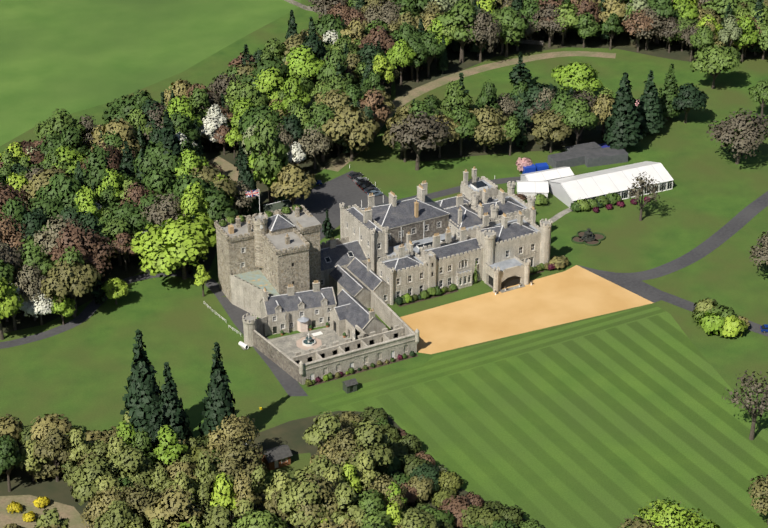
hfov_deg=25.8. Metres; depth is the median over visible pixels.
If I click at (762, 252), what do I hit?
tree
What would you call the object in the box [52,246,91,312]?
tree
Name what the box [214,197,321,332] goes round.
keep
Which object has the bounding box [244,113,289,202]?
tree
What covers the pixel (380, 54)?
tree
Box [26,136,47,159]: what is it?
tree
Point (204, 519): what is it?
tree
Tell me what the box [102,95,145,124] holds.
tree
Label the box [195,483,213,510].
tree
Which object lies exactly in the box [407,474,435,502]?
bush
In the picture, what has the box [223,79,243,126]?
tree
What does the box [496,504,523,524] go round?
bush
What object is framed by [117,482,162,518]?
tree
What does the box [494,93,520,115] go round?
tree
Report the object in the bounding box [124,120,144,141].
tree
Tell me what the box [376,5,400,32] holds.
tree
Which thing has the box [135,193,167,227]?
tree
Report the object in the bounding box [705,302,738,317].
shrub
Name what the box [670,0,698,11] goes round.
tree
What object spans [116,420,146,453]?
tree
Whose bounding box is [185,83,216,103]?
tree
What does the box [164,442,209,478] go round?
bush
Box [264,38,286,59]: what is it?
tree
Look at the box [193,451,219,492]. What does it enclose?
tree
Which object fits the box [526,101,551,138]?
tree
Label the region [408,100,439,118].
tree
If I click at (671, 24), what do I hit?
tree
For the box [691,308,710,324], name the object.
shrub
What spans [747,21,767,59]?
tree
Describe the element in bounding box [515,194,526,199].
shrub
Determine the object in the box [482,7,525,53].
tree
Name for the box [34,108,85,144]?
tree
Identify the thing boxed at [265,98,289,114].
tree
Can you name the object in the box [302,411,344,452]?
tree
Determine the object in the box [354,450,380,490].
tree
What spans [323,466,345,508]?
tree
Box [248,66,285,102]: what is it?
tree
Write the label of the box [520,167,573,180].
link tent
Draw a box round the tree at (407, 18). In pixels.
[395,11,416,28]
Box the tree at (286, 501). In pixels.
[275,477,329,527]
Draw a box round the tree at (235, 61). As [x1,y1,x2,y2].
[228,52,254,67]
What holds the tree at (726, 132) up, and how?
on the ground at (78, 376)
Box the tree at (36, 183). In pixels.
[19,169,65,204]
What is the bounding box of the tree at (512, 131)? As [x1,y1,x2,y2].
[499,115,520,155]
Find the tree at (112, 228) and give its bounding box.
[96,216,139,265]
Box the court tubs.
[280,322,349,337]
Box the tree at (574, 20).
[547,2,586,44]
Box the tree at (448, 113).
[445,105,461,144]
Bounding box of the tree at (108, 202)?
[98,185,121,210]
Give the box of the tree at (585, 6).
[568,0,602,42]
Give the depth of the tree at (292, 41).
550.88 m
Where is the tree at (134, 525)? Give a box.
[124,520,144,527]
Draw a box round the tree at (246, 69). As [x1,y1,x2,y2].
[223,62,257,83]
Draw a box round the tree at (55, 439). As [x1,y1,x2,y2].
[33,427,72,481]
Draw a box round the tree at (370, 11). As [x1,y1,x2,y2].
[359,4,384,22]
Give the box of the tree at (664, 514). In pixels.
[633,496,704,527]
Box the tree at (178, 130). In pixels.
[174,126,186,137]
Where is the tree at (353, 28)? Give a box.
[340,18,367,43]
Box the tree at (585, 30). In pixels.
[572,12,600,47]
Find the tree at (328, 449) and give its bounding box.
[310,439,350,465]
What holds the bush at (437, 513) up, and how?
on the ground at (78, 376)
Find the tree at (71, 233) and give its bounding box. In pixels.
[48,222,99,295]
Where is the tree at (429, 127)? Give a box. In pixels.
[387,111,450,169]
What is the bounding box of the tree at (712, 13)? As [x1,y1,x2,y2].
[700,7,721,23]
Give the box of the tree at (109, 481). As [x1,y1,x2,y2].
[88,474,126,503]
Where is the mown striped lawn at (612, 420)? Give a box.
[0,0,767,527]
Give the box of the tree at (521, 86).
[508,81,531,124]
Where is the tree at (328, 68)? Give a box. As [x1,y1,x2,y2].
[317,46,354,86]
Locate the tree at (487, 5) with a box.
[476,0,496,12]
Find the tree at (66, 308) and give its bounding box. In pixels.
[49,295,75,324]
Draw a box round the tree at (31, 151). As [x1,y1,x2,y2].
[26,146,39,158]
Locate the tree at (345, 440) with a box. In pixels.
[323,426,376,469]
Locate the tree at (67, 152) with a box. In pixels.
[44,145,85,173]
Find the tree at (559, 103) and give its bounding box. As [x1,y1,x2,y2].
[545,91,573,144]
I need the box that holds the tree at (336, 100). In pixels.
[312,89,352,110]
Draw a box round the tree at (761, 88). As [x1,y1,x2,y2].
[748,78,767,118]
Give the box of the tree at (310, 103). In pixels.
[304,93,317,110]
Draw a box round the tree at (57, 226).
[31,215,83,254]
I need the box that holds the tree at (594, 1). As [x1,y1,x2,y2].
[575,0,596,11]
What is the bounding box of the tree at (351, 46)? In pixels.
[336,34,358,54]
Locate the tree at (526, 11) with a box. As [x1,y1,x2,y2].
[518,1,542,39]
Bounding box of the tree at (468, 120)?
[450,104,479,155]
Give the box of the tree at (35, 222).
[12,211,44,240]
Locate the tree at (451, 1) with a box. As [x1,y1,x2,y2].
[443,0,473,4]
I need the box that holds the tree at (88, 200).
[74,185,105,218]
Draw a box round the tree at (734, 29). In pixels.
[717,14,742,46]
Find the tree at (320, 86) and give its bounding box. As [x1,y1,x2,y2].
[309,79,324,99]
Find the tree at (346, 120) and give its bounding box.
[321,104,381,160]
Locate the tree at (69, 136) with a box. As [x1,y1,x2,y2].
[54,126,88,155]
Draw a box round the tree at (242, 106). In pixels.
[227,97,258,128]
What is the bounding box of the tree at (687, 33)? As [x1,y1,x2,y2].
[680,23,699,60]
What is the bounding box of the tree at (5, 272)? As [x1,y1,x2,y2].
[0,259,14,280]
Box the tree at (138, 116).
[127,108,153,140]
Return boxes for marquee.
[548,161,673,207]
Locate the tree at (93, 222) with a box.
[78,211,106,240]
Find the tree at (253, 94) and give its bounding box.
[229,82,268,114]
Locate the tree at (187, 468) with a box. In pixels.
[161,459,199,487]
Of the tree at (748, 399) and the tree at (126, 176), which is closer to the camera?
the tree at (748, 399)
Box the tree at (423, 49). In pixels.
[399,34,428,79]
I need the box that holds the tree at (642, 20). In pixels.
[622,9,658,51]
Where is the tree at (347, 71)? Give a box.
[319,66,354,82]
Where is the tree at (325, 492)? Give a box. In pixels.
[281,470,346,527]
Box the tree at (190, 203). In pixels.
[175,189,208,223]
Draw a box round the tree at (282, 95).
[277,89,288,99]
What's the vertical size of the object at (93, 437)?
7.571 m
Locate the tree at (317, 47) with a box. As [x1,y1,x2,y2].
[301,34,329,82]
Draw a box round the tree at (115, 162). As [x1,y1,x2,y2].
[80,141,122,169]
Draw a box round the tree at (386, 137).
[382,112,423,161]
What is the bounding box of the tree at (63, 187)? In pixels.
[35,170,97,212]
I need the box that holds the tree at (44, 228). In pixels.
[40,223,58,237]
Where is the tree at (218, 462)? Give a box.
[208,456,230,485]
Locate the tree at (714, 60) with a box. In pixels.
[690,44,741,88]
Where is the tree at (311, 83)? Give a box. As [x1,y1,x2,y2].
[307,79,314,87]
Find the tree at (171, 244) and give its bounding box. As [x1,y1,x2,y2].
[131,213,216,279]
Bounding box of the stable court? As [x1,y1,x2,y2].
[242,289,419,384]
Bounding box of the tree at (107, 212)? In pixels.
[98,207,112,221]
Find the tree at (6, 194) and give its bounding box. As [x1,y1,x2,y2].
[0,182,32,211]
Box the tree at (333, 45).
[329,39,342,49]
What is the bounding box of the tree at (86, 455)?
[72,452,101,483]
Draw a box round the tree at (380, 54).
[371,50,385,61]
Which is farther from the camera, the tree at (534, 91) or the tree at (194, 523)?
the tree at (534, 91)
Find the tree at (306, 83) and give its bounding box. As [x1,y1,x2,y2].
[286,76,310,103]
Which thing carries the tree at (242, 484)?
on the ground at (78, 376)
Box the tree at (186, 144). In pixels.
[179,139,205,158]
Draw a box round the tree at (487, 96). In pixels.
[475,79,499,109]
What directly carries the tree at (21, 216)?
on the ground at (78, 376)
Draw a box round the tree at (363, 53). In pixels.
[357,42,386,62]
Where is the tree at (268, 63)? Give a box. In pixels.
[240,55,289,92]
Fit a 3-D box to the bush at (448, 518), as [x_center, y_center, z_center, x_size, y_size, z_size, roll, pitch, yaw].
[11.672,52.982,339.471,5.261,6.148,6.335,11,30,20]
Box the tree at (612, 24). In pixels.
[600,13,623,49]
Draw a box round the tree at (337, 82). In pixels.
[318,73,351,106]
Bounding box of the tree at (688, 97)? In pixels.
[671,83,708,122]
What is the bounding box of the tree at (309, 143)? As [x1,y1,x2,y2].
[296,124,332,168]
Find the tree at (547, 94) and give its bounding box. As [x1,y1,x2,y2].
[532,87,555,108]
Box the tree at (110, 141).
[99,130,122,169]
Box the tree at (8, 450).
[0,435,25,491]
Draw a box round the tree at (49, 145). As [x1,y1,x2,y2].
[37,133,60,156]
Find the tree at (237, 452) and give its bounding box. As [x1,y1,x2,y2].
[210,437,266,479]
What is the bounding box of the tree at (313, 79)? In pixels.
[281,58,317,80]
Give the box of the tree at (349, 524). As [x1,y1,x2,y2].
[337,518,358,527]
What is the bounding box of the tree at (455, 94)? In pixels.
[441,81,473,110]
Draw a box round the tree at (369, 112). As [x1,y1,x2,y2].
[360,104,373,146]
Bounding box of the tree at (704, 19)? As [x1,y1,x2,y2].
[695,14,723,35]
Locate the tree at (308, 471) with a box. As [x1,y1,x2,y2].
[298,469,320,482]
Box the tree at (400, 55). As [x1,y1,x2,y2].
[386,39,416,84]
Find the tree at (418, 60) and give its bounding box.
[409,39,427,82]
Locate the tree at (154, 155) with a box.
[133,140,183,176]
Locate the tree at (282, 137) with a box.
[276,123,295,150]
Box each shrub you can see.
[3,523,21,527]
[7,501,22,513]
[22,511,35,521]
[33,496,49,507]
[219,220,226,226]
[226,216,234,223]
[239,215,244,221]
[264,211,272,217]
[281,207,289,213]
[292,204,301,211]
[305,378,312,386]
[323,374,328,381]
[327,372,332,379]
[335,372,340,377]
[348,367,354,373]
[394,296,402,304]
[397,428,406,439]
[403,293,411,302]
[420,290,429,298]
[427,287,436,295]
[434,286,442,295]
[437,464,446,471]
[449,283,456,289]
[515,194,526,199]
[535,194,548,205]
[548,262,555,269]
[549,255,568,268]
[570,201,580,211]
[576,198,589,209]
[588,198,597,207]
[592,207,598,212]
[596,195,608,206]
[605,203,612,209]
[606,192,617,204]
[616,200,624,206]
[630,199,636,204]
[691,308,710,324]
[692,298,716,314]
[696,311,725,335]
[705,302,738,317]
[719,315,747,337]
[739,316,750,326]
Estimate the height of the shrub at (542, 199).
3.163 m
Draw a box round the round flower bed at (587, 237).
[571,228,605,245]
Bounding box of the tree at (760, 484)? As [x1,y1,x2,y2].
[746,471,767,524]
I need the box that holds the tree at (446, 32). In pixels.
[428,13,462,42]
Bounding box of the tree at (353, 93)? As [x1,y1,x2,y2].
[344,83,366,109]
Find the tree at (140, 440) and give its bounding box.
[127,428,157,464]
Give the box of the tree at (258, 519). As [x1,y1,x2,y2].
[229,508,286,527]
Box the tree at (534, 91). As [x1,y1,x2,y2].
[509,82,559,128]
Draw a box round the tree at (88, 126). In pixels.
[76,114,102,145]
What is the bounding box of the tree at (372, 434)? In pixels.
[348,416,393,487]
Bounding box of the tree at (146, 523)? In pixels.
[141,513,150,527]
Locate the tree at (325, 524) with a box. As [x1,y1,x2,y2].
[316,519,339,527]
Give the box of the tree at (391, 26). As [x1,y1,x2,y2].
[387,21,399,33]
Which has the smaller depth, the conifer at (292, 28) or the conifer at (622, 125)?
the conifer at (622, 125)
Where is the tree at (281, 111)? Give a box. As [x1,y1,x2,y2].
[274,109,286,122]
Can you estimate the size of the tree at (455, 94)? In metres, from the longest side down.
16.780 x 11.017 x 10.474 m
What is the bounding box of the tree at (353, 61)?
[346,51,361,84]
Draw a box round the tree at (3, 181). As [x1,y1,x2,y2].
[0,177,6,187]
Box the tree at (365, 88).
[358,84,370,92]
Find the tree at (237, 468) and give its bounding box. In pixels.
[225,460,249,479]
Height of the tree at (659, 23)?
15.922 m
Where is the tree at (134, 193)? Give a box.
[119,182,156,209]
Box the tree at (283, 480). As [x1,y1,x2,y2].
[263,469,297,519]
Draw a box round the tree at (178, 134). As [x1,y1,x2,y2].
[175,132,198,152]
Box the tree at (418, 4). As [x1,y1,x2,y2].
[389,0,428,11]
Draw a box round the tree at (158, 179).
[141,165,177,197]
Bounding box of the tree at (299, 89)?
[279,72,311,113]
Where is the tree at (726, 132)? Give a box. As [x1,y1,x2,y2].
[706,108,767,163]
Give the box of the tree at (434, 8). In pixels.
[413,1,446,24]
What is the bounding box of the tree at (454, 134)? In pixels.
[421,114,460,157]
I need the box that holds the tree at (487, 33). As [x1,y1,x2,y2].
[462,8,501,62]
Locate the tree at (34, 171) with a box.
[22,165,44,180]
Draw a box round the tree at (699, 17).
[695,5,703,20]
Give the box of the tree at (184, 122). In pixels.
[160,111,201,141]
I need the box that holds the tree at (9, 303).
[0,277,23,339]
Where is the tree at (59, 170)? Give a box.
[50,166,73,177]
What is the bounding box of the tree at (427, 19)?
[417,11,441,36]
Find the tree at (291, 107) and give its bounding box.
[288,99,303,143]
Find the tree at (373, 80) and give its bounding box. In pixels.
[363,70,385,90]
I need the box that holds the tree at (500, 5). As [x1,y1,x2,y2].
[493,0,522,10]
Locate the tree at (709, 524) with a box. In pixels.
[690,519,720,527]
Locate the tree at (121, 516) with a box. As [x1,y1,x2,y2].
[94,500,143,527]
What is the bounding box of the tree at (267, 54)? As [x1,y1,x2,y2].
[260,48,274,59]
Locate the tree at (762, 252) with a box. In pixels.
[747,231,767,268]
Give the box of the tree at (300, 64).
[283,45,324,79]
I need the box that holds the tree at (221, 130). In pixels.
[214,125,230,154]
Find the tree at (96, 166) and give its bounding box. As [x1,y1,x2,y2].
[81,143,118,188]
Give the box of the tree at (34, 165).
[30,163,41,171]
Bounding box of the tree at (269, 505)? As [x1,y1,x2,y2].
[262,489,291,520]
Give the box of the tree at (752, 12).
[739,3,767,29]
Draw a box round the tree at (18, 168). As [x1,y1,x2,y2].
[11,163,30,176]
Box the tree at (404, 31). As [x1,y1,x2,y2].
[391,22,421,71]
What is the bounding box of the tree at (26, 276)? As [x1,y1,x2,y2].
[12,262,49,320]
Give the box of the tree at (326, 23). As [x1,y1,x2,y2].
[314,14,353,41]
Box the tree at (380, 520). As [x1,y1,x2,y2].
[361,513,392,527]
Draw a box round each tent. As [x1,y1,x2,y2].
[516,180,548,197]
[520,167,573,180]
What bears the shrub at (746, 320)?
on the ground at (78, 376)
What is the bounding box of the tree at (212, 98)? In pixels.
[194,91,231,113]
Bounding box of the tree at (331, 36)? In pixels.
[322,29,340,45]
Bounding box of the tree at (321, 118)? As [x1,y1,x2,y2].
[301,105,342,161]
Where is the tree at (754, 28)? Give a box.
[736,14,762,56]
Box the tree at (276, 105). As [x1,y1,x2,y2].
[269,101,287,114]
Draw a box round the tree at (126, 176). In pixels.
[99,168,139,189]
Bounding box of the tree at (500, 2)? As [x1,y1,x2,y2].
[492,0,512,8]
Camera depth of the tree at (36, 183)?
452.37 m
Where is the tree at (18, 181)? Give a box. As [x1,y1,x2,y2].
[6,172,28,195]
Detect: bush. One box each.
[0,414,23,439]
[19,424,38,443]
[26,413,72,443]
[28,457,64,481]
[58,441,86,472]
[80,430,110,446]
[100,426,121,441]
[148,443,178,467]
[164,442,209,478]
[197,435,212,447]
[200,446,214,455]
[337,411,362,426]
[348,420,361,435]
[359,406,387,420]
[374,449,405,479]
[375,417,391,427]
[375,424,400,448]
[384,468,402,479]
[386,440,408,453]
[389,472,409,484]
[394,451,415,467]
[397,433,422,454]
[400,482,419,505]
[400,506,415,515]
[401,456,432,476]
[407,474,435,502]
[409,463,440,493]
[414,502,428,508]
[416,451,435,466]
[419,504,452,526]
[432,487,455,506]
[436,521,454,527]
[438,470,462,492]
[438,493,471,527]
[440,510,455,525]
[461,504,483,527]
[464,522,490,527]
[465,491,484,506]
[467,504,504,527]
[483,500,509,511]
[491,518,519,527]
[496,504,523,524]
[515,157,532,171]
[518,518,542,527]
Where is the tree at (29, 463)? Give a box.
[18,439,51,480]
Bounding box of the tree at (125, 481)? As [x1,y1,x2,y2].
[118,476,134,500]
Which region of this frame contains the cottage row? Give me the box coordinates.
[260,280,336,334]
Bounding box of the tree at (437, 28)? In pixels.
[425,17,452,62]
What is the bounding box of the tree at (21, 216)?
[0,204,32,216]
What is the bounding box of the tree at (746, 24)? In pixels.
[733,14,758,61]
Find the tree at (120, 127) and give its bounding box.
[91,117,143,167]
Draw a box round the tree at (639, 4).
[622,0,649,45]
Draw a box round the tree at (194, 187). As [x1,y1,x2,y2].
[181,181,208,216]
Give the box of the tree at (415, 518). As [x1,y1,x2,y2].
[397,508,438,527]
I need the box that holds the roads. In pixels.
[0,171,767,395]
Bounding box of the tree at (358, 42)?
[354,38,361,50]
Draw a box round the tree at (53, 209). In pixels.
[26,194,65,222]
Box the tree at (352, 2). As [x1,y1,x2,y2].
[347,0,367,8]
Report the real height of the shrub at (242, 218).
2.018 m
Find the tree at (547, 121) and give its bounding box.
[530,109,573,152]
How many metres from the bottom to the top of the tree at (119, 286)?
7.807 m
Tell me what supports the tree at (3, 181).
on the ground at (78, 376)
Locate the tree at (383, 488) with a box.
[362,473,408,511]
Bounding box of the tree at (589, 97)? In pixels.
[572,90,599,140]
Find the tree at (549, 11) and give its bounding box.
[528,3,571,46]
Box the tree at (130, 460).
[104,444,155,490]
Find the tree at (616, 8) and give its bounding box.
[596,0,626,41]
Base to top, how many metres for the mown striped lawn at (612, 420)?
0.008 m
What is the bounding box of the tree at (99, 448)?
[82,439,109,459]
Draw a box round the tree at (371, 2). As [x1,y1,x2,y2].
[359,0,384,13]
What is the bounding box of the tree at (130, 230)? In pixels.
[113,228,139,262]
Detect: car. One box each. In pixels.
[348,172,362,178]
[353,177,368,182]
[356,180,371,186]
[360,183,375,189]
[363,187,378,193]
[367,190,382,195]
[760,324,767,332]
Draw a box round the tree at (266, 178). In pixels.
[247,147,288,201]
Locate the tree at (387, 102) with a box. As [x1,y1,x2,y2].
[363,88,394,120]
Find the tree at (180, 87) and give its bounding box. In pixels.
[164,79,200,106]
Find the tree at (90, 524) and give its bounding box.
[88,520,102,527]
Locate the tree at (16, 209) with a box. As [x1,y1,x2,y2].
[0,196,27,238]
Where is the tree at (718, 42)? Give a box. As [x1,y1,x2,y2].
[714,40,723,46]
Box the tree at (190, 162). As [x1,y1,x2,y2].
[172,148,210,178]
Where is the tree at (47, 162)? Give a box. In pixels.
[39,149,75,172]
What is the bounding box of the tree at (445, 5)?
[422,0,453,14]
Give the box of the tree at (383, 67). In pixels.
[372,54,394,84]
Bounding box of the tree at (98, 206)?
[94,202,103,215]
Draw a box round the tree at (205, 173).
[187,164,237,196]
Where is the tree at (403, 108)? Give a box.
[395,103,411,114]
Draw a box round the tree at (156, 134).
[145,127,163,148]
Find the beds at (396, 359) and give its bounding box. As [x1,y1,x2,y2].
[305,270,543,386]
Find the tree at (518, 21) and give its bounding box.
[494,6,529,56]
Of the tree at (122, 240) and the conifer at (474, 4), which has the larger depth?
the conifer at (474, 4)
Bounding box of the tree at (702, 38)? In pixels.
[688,25,715,50]
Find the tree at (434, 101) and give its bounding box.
[424,94,442,113]
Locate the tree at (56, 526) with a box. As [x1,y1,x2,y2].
[41,524,61,527]
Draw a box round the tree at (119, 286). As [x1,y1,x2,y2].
[101,277,129,304]
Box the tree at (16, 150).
[0,142,31,166]
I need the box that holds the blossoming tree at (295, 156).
[287,141,305,164]
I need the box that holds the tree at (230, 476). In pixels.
[213,474,237,521]
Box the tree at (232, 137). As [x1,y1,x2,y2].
[224,128,242,157]
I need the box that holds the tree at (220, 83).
[207,72,235,98]
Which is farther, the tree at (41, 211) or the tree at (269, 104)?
the tree at (269, 104)
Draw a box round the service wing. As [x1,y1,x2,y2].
[320,236,389,307]
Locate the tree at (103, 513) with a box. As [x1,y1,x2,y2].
[99,499,128,519]
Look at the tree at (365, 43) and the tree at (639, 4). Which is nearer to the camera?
the tree at (365, 43)
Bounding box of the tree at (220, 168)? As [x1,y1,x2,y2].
[205,161,223,173]
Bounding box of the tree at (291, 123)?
[282,114,304,145]
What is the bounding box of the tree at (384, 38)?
[358,25,396,52]
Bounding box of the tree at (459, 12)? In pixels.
[437,0,482,62]
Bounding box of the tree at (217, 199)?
[203,187,237,227]
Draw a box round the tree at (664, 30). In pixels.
[654,16,675,47]
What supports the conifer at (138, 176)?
on the ground at (78, 376)
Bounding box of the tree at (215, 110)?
[205,104,228,147]
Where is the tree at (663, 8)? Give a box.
[643,0,679,43]
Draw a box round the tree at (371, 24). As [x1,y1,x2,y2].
[363,19,392,34]
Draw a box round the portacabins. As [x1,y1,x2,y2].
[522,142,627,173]
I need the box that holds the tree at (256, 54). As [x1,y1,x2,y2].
[253,48,265,62]
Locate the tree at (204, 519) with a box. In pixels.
[197,505,212,525]
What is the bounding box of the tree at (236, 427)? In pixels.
[205,414,259,454]
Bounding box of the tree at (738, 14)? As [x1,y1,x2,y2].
[733,5,750,18]
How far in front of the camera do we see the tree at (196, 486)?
340.70 m
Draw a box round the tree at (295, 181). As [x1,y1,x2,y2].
[270,164,316,204]
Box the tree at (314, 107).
[308,101,326,148]
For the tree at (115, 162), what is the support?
on the ground at (78, 376)
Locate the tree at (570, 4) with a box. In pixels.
[562,0,571,37]
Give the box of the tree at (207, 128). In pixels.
[199,115,228,151]
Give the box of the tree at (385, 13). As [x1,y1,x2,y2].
[364,0,403,23]
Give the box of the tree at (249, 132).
[241,125,257,166]
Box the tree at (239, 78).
[228,74,247,83]
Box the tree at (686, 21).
[664,17,698,50]
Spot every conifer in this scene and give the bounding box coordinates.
[75,160,87,187]
[83,215,104,277]
[120,141,136,178]
[120,329,160,433]
[135,148,146,186]
[136,126,145,153]
[146,398,164,454]
[158,362,192,444]
[159,111,184,173]
[169,90,174,104]
[192,120,206,156]
[198,341,236,437]
[235,116,245,153]
[236,154,243,185]
[236,155,263,215]
[240,44,251,66]
[284,10,298,56]
[307,16,317,39]
[335,61,342,77]
[340,102,362,153]
[343,42,348,55]
[350,0,365,11]
[360,52,373,89]
[415,18,430,69]
[436,35,448,73]
[465,0,477,45]
[467,4,486,55]
[510,0,527,36]
[595,0,613,40]
[602,72,645,149]
[636,70,666,133]
[658,63,683,120]
[718,3,734,46]
[744,0,764,54]
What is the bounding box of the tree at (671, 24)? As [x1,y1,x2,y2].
[654,16,680,52]
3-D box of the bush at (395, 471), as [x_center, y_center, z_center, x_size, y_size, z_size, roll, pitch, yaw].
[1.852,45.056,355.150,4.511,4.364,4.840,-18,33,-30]
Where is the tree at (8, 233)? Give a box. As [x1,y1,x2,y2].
[0,212,28,252]
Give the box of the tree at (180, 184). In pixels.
[172,172,215,214]
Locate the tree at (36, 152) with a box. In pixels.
[0,140,45,168]
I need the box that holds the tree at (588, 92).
[579,87,595,100]
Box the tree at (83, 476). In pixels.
[67,455,119,505]
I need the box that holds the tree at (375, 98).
[359,89,390,137]
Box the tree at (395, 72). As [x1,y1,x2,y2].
[389,66,400,94]
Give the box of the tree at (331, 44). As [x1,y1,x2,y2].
[305,38,332,48]
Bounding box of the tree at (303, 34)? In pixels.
[299,28,324,39]
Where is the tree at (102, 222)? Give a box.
[98,213,113,237]
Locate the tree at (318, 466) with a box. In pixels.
[293,454,344,480]
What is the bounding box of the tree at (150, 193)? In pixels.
[135,190,171,209]
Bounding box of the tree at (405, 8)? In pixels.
[393,5,419,17]
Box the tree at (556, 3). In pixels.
[529,0,571,42]
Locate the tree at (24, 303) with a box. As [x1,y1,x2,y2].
[8,283,28,330]
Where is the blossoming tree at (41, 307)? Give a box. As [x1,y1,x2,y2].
[22,289,53,324]
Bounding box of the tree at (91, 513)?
[80,486,134,527]
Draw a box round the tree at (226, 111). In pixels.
[210,106,236,143]
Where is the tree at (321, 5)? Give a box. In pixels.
[308,0,348,18]
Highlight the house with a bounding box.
[339,166,551,304]
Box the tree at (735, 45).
[724,31,747,48]
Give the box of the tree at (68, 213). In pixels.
[51,206,81,223]
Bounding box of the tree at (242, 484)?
[233,471,261,515]
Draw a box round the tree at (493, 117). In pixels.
[467,105,512,151]
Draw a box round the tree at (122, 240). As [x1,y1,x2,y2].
[111,232,138,270]
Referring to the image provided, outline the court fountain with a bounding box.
[296,333,321,349]
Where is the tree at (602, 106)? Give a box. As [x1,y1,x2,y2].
[589,94,615,140]
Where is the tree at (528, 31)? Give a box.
[511,12,534,50]
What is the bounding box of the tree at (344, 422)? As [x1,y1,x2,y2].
[318,414,358,441]
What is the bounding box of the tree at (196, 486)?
[169,475,201,519]
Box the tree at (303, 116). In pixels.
[290,106,311,148]
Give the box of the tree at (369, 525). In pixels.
[361,522,385,527]
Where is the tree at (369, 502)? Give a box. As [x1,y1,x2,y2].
[350,489,390,524]
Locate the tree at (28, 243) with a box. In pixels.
[17,236,50,275]
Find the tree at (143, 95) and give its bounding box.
[124,89,162,142]
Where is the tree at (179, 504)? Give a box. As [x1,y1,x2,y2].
[145,484,204,527]
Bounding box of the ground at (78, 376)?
[0,0,767,439]
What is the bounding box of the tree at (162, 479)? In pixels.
[148,466,172,496]
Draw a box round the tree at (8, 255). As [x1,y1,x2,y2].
[0,239,25,274]
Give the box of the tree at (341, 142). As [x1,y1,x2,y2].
[327,136,346,155]
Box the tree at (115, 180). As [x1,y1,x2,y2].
[94,168,127,201]
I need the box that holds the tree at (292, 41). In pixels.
[281,34,303,55]
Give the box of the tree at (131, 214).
[101,200,149,231]
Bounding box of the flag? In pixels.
[245,189,258,197]
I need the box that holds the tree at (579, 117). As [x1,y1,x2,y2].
[559,97,598,144]
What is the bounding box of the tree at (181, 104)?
[161,95,202,131]
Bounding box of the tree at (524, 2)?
[517,0,546,36]
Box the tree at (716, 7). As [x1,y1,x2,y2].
[699,0,756,18]
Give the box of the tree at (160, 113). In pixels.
[140,102,167,139]
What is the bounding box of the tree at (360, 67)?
[352,61,366,88]
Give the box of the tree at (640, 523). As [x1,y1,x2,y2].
[618,515,673,527]
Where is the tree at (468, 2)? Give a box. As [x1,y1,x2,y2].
[456,0,471,17]
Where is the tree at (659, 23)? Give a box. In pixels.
[631,6,666,49]
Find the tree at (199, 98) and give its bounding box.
[186,85,211,137]
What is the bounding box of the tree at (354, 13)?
[342,6,366,25]
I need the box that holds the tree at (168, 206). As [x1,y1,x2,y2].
[140,191,190,227]
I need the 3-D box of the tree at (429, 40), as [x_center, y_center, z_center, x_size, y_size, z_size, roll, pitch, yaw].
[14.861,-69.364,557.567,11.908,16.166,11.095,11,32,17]
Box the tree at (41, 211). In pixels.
[32,206,52,229]
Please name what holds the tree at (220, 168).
on the ground at (78, 376)
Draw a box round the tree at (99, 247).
[54,227,117,291]
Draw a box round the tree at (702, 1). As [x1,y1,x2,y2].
[696,0,720,12]
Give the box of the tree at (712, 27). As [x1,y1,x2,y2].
[704,20,718,41]
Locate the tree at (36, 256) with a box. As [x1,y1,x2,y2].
[18,245,56,281]
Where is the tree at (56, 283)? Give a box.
[38,260,100,316]
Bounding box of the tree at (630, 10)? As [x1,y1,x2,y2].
[621,0,655,18]
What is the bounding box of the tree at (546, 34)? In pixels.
[531,0,557,36]
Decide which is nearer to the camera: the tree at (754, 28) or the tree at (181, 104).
the tree at (181, 104)
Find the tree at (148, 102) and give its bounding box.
[133,98,164,136]
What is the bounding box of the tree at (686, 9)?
[671,0,699,43]
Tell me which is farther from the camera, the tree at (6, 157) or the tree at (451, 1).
the tree at (451, 1)
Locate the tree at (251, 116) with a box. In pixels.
[238,105,288,135]
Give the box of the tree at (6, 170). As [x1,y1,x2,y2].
[0,163,12,179]
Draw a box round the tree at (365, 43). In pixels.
[358,40,372,59]
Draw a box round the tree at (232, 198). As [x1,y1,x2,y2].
[214,173,233,207]
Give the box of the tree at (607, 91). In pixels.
[597,87,614,133]
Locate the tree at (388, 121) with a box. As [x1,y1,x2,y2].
[385,110,411,128]
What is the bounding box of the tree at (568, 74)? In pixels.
[551,62,602,94]
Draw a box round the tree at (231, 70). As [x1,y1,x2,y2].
[220,64,241,78]
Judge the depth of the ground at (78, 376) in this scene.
442.01 m
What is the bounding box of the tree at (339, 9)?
[326,3,353,26]
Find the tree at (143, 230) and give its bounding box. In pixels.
[138,225,149,234]
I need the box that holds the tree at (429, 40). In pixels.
[415,31,446,76]
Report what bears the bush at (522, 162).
on the ground at (78, 376)
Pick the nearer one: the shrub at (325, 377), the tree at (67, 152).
the shrub at (325, 377)
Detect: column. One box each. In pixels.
[90,278,105,303]
[160,92,164,105]
[187,215,206,273]
[220,93,231,128]
[234,141,243,170]
[322,208,334,238]
[450,73,469,109]
[473,261,477,283]
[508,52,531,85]
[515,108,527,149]
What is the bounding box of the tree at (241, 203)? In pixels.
[227,180,259,214]

